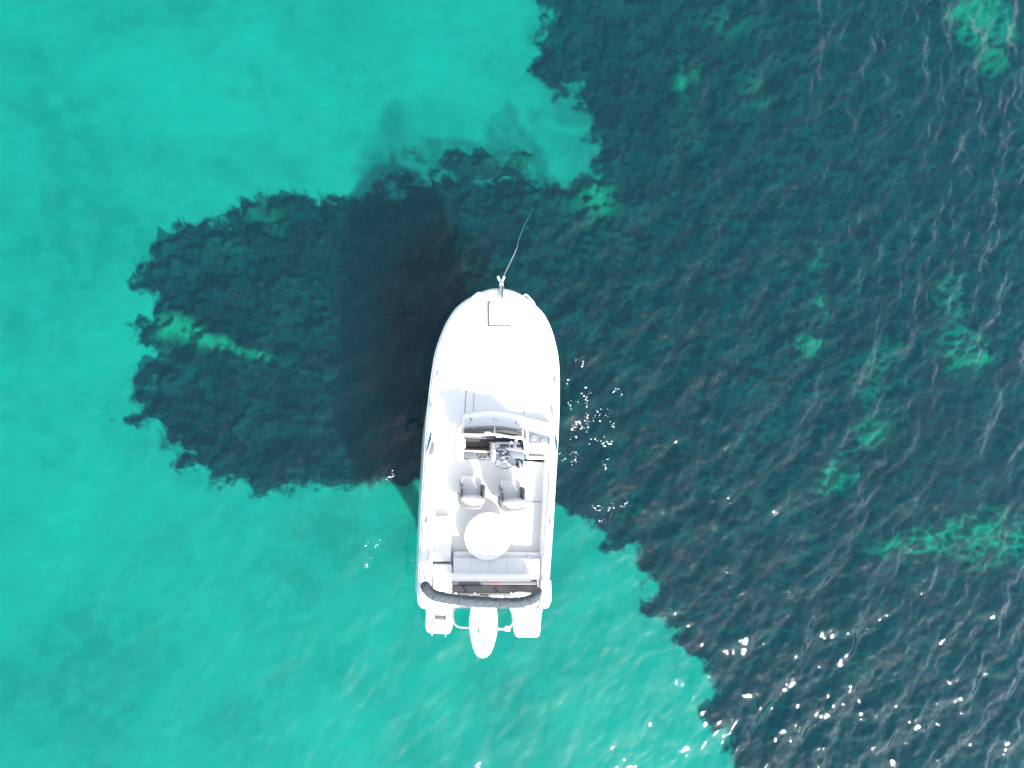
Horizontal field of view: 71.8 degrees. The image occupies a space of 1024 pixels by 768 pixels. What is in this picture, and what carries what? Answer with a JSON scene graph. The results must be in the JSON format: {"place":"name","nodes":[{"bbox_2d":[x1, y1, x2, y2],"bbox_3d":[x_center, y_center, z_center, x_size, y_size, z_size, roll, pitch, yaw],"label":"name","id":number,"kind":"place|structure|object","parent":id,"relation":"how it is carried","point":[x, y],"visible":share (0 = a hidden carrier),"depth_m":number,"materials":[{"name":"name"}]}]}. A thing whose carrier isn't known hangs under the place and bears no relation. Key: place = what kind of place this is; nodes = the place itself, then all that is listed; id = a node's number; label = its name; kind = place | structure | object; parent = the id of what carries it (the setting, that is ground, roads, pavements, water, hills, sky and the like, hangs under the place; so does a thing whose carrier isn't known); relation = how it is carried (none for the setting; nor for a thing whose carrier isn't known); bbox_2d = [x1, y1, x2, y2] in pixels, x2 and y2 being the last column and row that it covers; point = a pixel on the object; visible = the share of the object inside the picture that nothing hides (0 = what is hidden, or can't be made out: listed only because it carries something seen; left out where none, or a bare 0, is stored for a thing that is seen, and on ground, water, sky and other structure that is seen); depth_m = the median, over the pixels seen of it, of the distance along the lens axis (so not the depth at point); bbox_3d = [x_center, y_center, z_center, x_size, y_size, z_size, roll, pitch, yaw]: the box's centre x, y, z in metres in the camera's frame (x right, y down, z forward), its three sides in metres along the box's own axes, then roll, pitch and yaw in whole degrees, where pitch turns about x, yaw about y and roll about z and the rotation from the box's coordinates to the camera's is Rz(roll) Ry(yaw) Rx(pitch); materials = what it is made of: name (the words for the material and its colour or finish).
{"place":"outdoors","nodes":[
{"label":"outdoors","id":0,"kind":"place"},
{"bbox_2d":[0,0,1023,767],"bbox_3d":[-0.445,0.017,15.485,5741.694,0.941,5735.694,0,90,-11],"label":"sea floor","id":1,"kind":"structure","parent":0,"point":[164,602],"depth_m":15.63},
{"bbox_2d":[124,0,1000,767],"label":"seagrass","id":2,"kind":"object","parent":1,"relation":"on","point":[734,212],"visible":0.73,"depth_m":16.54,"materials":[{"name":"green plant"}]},
{"bbox_3d":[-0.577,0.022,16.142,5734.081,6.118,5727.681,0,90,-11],"label":"water","id":3,"kind":"structure","parent":0,"visible":0},
{"bbox_2d":[415,283,559,657],"bbox_3d":[-0.420,1.623,12.679,2.399,2.324,6.760,3,89,-11],"label":"motorboat","id":4,"kind":"object","parent":3,"relation":"on","point":[489,454],"visible":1,"depth_m":12.34,"materials":[{"name":"white plastic"}]},
{"bbox_2d":[427,430,431,450],"bbox_3d":[-1.419,0.987,12.133,0.048,0.054,0.414,14,87,-11],"label":"side window","id":5,"kind":"structure","parent":4,"relation":"in","point":[430,436],"depth_m":12.11,"materials":[{"name":"glass"}]},
{"bbox_2d":[497,276,504,288],"bbox_3d":[-0.195,-1.757,12.228,0.151,0.082,0.229,3,89,-11],"label":"anchor","id":6,"kind":"object","parent":4,"relation":"on","point":[499,280],"visible":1,"depth_m":12.22,"materials":[{"name":"silver metal"}]},
{"bbox_2d":[503,206,533,275],"bbox_3d":[0.174,-3.011,14.257,0.074,3.763,2.915,31,84,-9],"label":"anchor rope","id":7,"kind":"object","parent":6,"relation":"attached to","point":[518,241],"visible":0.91,"depth_m":13.57,"materials":[{"name":"white fabric"}]},
{"bbox_2d":[364,358,627,567],"bbox_3d":[-0.310,1.368,13.174,5.305,0.122,3.231,-8,91,-11],"label":"sea foam","id":8,"kind":"object","parent":3,"relation":"on","point":[565,458],"visible":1,"depth_m":13.55,"materials":[{"name":"white"}]}
]}

